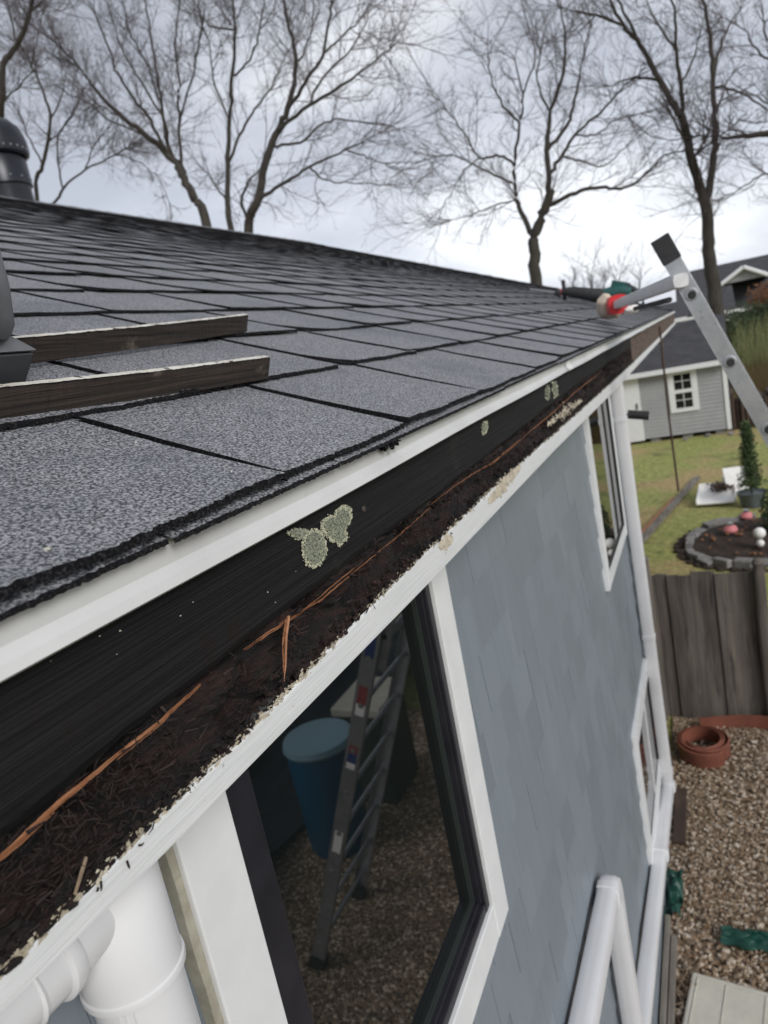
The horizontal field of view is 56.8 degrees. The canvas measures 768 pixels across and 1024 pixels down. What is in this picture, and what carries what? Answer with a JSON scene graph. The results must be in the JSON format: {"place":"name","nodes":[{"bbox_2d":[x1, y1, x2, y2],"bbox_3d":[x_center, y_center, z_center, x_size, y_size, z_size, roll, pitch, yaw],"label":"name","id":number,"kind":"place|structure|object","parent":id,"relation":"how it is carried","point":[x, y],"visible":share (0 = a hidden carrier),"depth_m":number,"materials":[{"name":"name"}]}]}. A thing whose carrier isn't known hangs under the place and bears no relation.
{"place":"outdoors","nodes":[
{"label":"outdoors","id":0,"kind":"place"},
{"bbox_2d":[0,0,767,304],"label":"sky","id":1,"kind":"structure","parent":0,"point":[741,230],"materials":[{"name":"white"}]},
{"bbox_2d":[657,300,687,321],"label":"neighbour house","id":2,"kind":"structure","parent":0,"point":[681,311],"depth_m":40.37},
{"bbox_2d":[630,391,767,755],"bbox_3d":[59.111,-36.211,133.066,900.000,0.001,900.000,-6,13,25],"label":"ground","id":3,"kind":"structure","parent":0,"point":[707,459],"depth_m":14.24,"materials":[{"name":"green plant"}]},
{"bbox_2d":[0,0,119,133],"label":"bare tree","id":4,"kind":"object","parent":3,"relation":"on","point":[21,35],"visible":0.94,"depth_m":21.57,"materials":[{"name":"brown plant"}]},
{"bbox_2d":[0,0,122,200],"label":"bare tree","id":5,"kind":"object","parent":3,"relation":"on","point":[41,169],"visible":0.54,"depth_m":29.20,"materials":[{"name":"brown plant"}]},
{"bbox_2d":[18,34,220,221],"bbox_3d":[-10.328,-10.145,31.536,7.319,17.626,9.901,-19,14,-32],"label":"bare tree","id":6,"kind":"object","parent":3,"relation":"on","point":[132,145],"visible":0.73,"depth_m":29.53,"materials":[{"name":"brown plant"}]},
{"bbox_2d":[0,0,251,226],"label":"bare tree","id":7,"kind":"object","parent":3,"relation":"on","point":[181,171],"visible":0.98,"depth_m":23.04,"materials":[{"name":"brown plant"}]},
{"bbox_2d":[159,0,348,230],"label":"bare tree","id":8,"kind":"object","parent":3,"relation":"on","point":[229,115],"visible":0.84,"depth_m":23.20,"materials":[{"name":"brown plant"}]},
{"bbox_2d":[0,196,675,1023],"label":"house","id":9,"kind":"structure","parent":3,"relation":"on","point":[330,686],"depth_m":1.04,"materials":[{"name":"grey"}]},
{"bbox_2d":[0,117,34,201],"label":"roof flue","id":10,"kind":"object","parent":9,"relation":"on","point":[15,180],"visible":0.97,"depth_m":7.75,"materials":[{"name":"black metal"}]},
{"bbox_2d":[0,251,35,383],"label":"roof vent","id":11,"kind":"object","parent":9,"relation":"on","point":[16,356],"visible":0.83,"depth_m":0.67,"materials":[{"name":"grey metal"}]},
{"bbox_2d":[12,314,248,363],"bbox_3d":[-0.359,-0.272,1.085,0.026,0.066,0.654,-7,12,19],"label":"wood batten","id":12,"kind":"object","parent":9,"relation":"on","point":[62,345],"visible":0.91,"depth_m":1.02,"materials":[{"name":"brown wood"}]},
{"bbox_2d":[0,355,269,418],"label":"wood batten","id":13,"kind":"object","parent":9,"relation":"on","point":[17,399],"visible":1,"depth_m":0.77,"materials":[{"name":"brown wood"}]},
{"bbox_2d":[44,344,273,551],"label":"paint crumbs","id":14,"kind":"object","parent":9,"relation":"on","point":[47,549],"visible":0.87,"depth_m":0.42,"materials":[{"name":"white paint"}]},
{"bbox_2d":[173,566,508,1023],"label":"window","id":15,"kind":"structure","parent":9,"relation":"in","point":[351,873],"depth_m":1.05,"materials":[{"name":"grey"}]},
{"bbox_2d":[531,280,644,309],"bbox_3d":[1.863,-1.966,6.523,1.001,0.412,0.128,-6,13,25],"label":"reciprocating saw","id":16,"kind":"object","parent":9,"relation":"on","point":[595,294],"visible":0.77,"depth_m":6.45,"materials":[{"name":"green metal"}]},
{"bbox_2d":[582,396,627,590],"bbox_3d":[1.075,-0.236,3.566,0.090,1.000,0.925,-6,13,25],"label":"window","id":17,"kind":"structure","parent":9,"relation":"in","point":[600,445],"depth_m":3.49,"materials":[{"name":"grey wood"}]},
{"bbox_2d":[631,653,661,870],"bbox_3d":[1.548,1.358,4.227,0.090,0.830,1.290,-6,13,25],"label":"window","id":18,"kind":"structure","parent":9,"relation":"in","point":[645,752],"depth_m":3.96,"materials":[{"name":"grey wood"}]},
{"bbox_2d":[658,326,679,490],"bbox_3d":[2.807,-1.000,6.997,0.033,1.643,0.020,-6,13,25],"label":"hanging cord","id":19,"kind":"object","parent":9,"relation":"hanging from","point":[667,403],"visible":1,"depth_m":6.99,"materials":[{"name":"brown"}]},
{"bbox_2d":[165,0,535,232],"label":"bare tree","id":20,"kind":"object","parent":3,"relation":"on","point":[257,201],"visible":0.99,"depth_m":20.39,"materials":[{"name":"grey plant"}]},
{"bbox_2d":[343,0,767,284],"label":"bare tree","id":21,"kind":"object","parent":3,"relation":"on","point":[534,233],"visible":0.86,"depth_m":24.60,"materials":[{"name":"grey plant"}]},
{"bbox_2d":[557,233,595,286],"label":"bare tree","id":22,"kind":"object","parent":3,"relation":"on","point":[574,277],"visible":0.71,"depth_m":65.08,"materials":[{"name":"grey plant"}]},
{"bbox_2d":[563,233,607,287],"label":"bare tree","id":23,"kind":"object","parent":3,"relation":"on","point":[590,281],"visible":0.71,"depth_m":66.04,"materials":[{"name":"grey plant"}]},
{"bbox_2d":[583,242,619,288],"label":"bare tree","id":24,"kind":"object","parent":3,"relation":"on","point":[602,275],"visible":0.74,"depth_m":66.44,"materials":[{"name":"grey plant"}]},
{"bbox_2d":[605,234,639,280],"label":"bare tree","id":25,"kind":"object","parent":3,"relation":"on","point":[614,277],"visible":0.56,"depth_m":67.56,"materials":[{"name":"grey plant"}]},
{"bbox_2d":[493,0,767,392],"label":"bare tree","id":26,"kind":"object","parent":3,"relation":"on","point":[714,288],"visible":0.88,"depth_m":22.46,"materials":[{"name":"grey plant"}]},
{"bbox_2d":[623,238,654,302],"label":"bare tree","id":27,"kind":"object","parent":3,"relation":"on","point":[639,278],"visible":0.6,"depth_m":68.39,"materials":[{"name":"grey plant"}]},
{"bbox_2d":[641,476,700,543],"bbox_3d":[5.062,-0.116,12.550,0.190,0.050,4.200,-3,14,36],"label":"timber edging","id":28,"kind":"object","parent":3,"relation":"on","point":[655,522],"visible":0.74,"depth_m":12.18,"materials":[{"name":"wood"}]},
{"bbox_2d":[623,314,731,441],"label":"garden shed","id":29,"kind":"structure","parent":3,"relation":"on","point":[697,388],"depth_m":18.60,"materials":[{"name":"grey wood"}]},
{"bbox_2d":[623,378,644,441],"bbox_3d":[6.515,-2.731,19.152,0.800,1.748,0.058,-6,13,25],"label":"door","id":30,"kind":"structure","parent":29,"relation":"in","point":[631,388],"depth_m":19.05,"materials":[{"name":"white wood"}]},
{"bbox_2d":[667,369,699,412],"bbox_3d":[7.786,-3.151,18.476,0.700,1.080,0.038,-6,13,25],"label":"window","id":31,"kind":"structure","parent":29,"relation":"in","point":[682,385],"depth_m":18.48,"materials":[{"name":"white wood"}]},
{"bbox_2d":[635,0,767,281],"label":"bare tree","id":32,"kind":"object","parent":3,"relation":"on","point":[762,134],"visible":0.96,"depth_m":21.11,"materials":[{"name":"brown plant"}]},
{"bbox_2d":[645,555,767,720],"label":"picket fence","id":33,"kind":"object","parent":3,"relation":"on","point":[698,608],"visible":0.41,"depth_m":5.86,"materials":[{"name":"brown wood"}]},
{"bbox_2d":[683,431,741,440],"bbox_3d":[8.530,-1.975,18.223,1.537,0.118,0.450,-4,14,33],"label":"garden clutter","id":34,"kind":"object","parent":3,"relation":"on","point":[730,433],"visible":0.75,"depth_m":18.34,"materials":[{"name":"grey stone"}]},
{"bbox_2d":[696,482,736,504],"bbox_3d":[5.830,-0.335,12.440,0.620,0.172,0.902,-5,13,29],"label":"foam tray","id":35,"kind":"object","parent":3,"relation":"on","point":[706,495],"visible":0.72,"depth_m":12.32,"materials":[{"name":"white plastic"}]},
{"bbox_2d":[706,480,741,491],"bbox_3d":[5.975,-0.492,12.554,0.579,0.158,0.655,-13,12,-8],"label":"wood debris","id":36,"kind":"object","parent":35,"relation":"on","point":[718,486],"visible":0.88,"depth_m":12.47,"materials":[{"name":"brown wood"}]},
{"bbox_2d":[722,466,747,491],"bbox_3d":[6.192,-0.583,12.451,0.400,0.372,0.316,-8,12,15],"label":"foam sheet","id":37,"kind":"object","parent":35,"relation":"on","point":[730,475],"visible":0.5,"depth_m":12.48,"materials":[{"name":"white plastic"}]},
{"bbox_2d":[672,513,767,572],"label":"flower bed","id":38,"kind":"object","parent":3,"relation":"on","point":[711,544],"visible":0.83,"depth_m":9.82,"materials":[{"name":"brown soil"}]},
{"bbox_2d":[723,522,737,532],"bbox_3d":[4.946,0.297,10.124,0.195,0.340,0.200,-6,13,25],"label":"garden lantern","id":39,"kind":"object","parent":38,"relation":"on","point":[730,527],"visible":0.93,"depth_m":10.05,"materials":[{"name":"pink plastic"}]},
{"bbox_2d":[740,509,752,519],"bbox_3d":[5.598,0.052,10.966,0.195,0.220,0.200,-6,13,25],"label":"garden lantern","id":40,"kind":"object","parent":38,"relation":"on","point":[745,514],"visible":0.95,"depth_m":10.91,"materials":[{"name":"pink plastic"}]},
{"bbox_2d":[753,527,765,550],"bbox_3d":[4.966,0.408,9.367,0.146,0.425,0.150,-6,13,25],"label":"globe ornament","id":41,"kind":"object","parent":38,"relation":"on","point":[759,533],"visible":0.98,"depth_m":9.31,"materials":[{"name":"white plastic"}]},
{"bbox_2d":[757,481,767,530],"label":"evergreen shrub","id":42,"kind":"object","parent":38,"relation":"on","point":[763,516],"visible":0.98,"depth_m":9.81,"materials":[{"name":"green plant"}]},
{"bbox_2d":[725,298,767,361],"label":"hedge","id":43,"kind":"object","parent":3,"relation":"on","point":[747,316],"visible":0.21,"depth_m":29.49,"materials":[{"name":"green plant"}]},
{"bbox_2d":[728,387,767,428],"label":"fence","id":44,"kind":"object","parent":3,"relation":"on","point":[739,412],"visible":0.45,"depth_m":18.45,"materials":[{"name":"brown wood"}]},
{"bbox_2d":[729,311,767,372],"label":"tall reeds","id":45,"kind":"object","parent":3,"relation":"on","point":[750,353],"visible":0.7,"depth_m":25.63,"materials":[{"name":"green plant"}]},
{"bbox_2d":[736,420,766,508],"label":"potted topiary","id":46,"kind":"object","parent":3,"relation":"on","point":[750,496],"visible":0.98,"depth_m":11.55,"materials":[{"name":"green plant"}]},
{"bbox_2d":[746,281,767,324],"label":"rust brown shrub","id":47,"kind":"object","parent":3,"relation":"on","point":[756,298],"visible":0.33,"depth_m":31.49,"materials":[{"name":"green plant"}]},
{"bbox_2d":[676,285,736,333],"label":"neighbour house","id":48,"kind":"structure","parent":0,"point":[728,296],"depth_m":42.95,"materials":[{"name":"grey"}]},
{"bbox_2d":[668,716,767,1023],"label":"gravel yard","id":49,"kind":"structure","parent":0,"point":[700,797],"depth_m":4.53,"materials":[{"name":"brown gravel"}]},
{"bbox_2d":[659,914,677,1023],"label":"timber edging","id":50,"kind":"object","parent":49,"relation":"on","point":[668,989],"visible":0.92,"depth_m":3.71,"materials":[{"name":"brown wood"}]},
{"bbox_2d":[664,868,682,918],"bbox_3d":[1.683,2.274,4.262,0.211,0.126,0.433,-6,13,25],"label":"green tarp","id":51,"kind":"object","parent":49,"relation":"on","point":[674,891],"visible":0.55,"depth_m":4.24,"materials":[{"name":"green plastic"}]},
{"bbox_2d":[596,233,767,446],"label":"extension ladder","id":52,"kind":"object","parent":49,"relation":"on","point":[680,278],"visible":1,"depth_m":2.59,"materials":[{"name":"metal"}]},
{"bbox_2d":[677,726,730,768],"bbox_3d":[2.493,1.818,5.540,0.378,0.157,0.436,-6,13,25],"label":"edging coil","id":53,"kind":"object","parent":49,"relation":"on","point":[718,754],"visible":1,"depth_m":5.44,"materials":[{"name":"plastic"}]},
{"bbox_2d":[682,972,767,1023],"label":"plastic lid","id":54,"kind":"object","parent":49,"relation":"on","point":[711,1000],"visible":1,"depth_m":3.51,"materials":[{"name":"white plastic"}]},
{"bbox_2d":[699,715,767,728],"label":"edging strip","id":55,"kind":"object","parent":49,"relation":"on","point":[744,721],"visible":0.89,"depth_m":5.81,"materials":[{"name":"plastic"}]},
{"bbox_2d":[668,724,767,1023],"bbox_3d":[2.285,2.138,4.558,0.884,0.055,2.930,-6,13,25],"label":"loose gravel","id":56,"kind":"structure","parent":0,"point":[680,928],"depth_m":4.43,"materials":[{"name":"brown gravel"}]},
{"bbox_2d":[673,788,686,844],"bbox_3d":[2.054,2.098,4.921,0.078,0.023,0.580,-6,13,25],"label":"brown board","id":57,"kind":"object","parent":56,"relation":"on","point":[680,820],"visible":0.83,"depth_m":4.89,"materials":[{"name":"brown wood"}]},
{"bbox_2d":[719,925,767,951],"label":"tarp scrap","id":58,"kind":"object","parent":56,"relation":"on","point":[750,939],"visible":1,"depth_m":3.86,"materials":[{"name":"green plastic"}]},
{"bbox_2d":[675,254,767,323],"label":"neighbour house","id":59,"kind":"structure","parent":0,"point":[740,276],"depth_m":49.86,"materials":[{"name":"grey"}]},
{"bbox_2d":[732,354,767,400],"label":"dry grass","id":60,"kind":"structure","parent":0,"point":[759,379],"depth_m":22.40,"materials":[{"name":"brown plant"}]}
]}

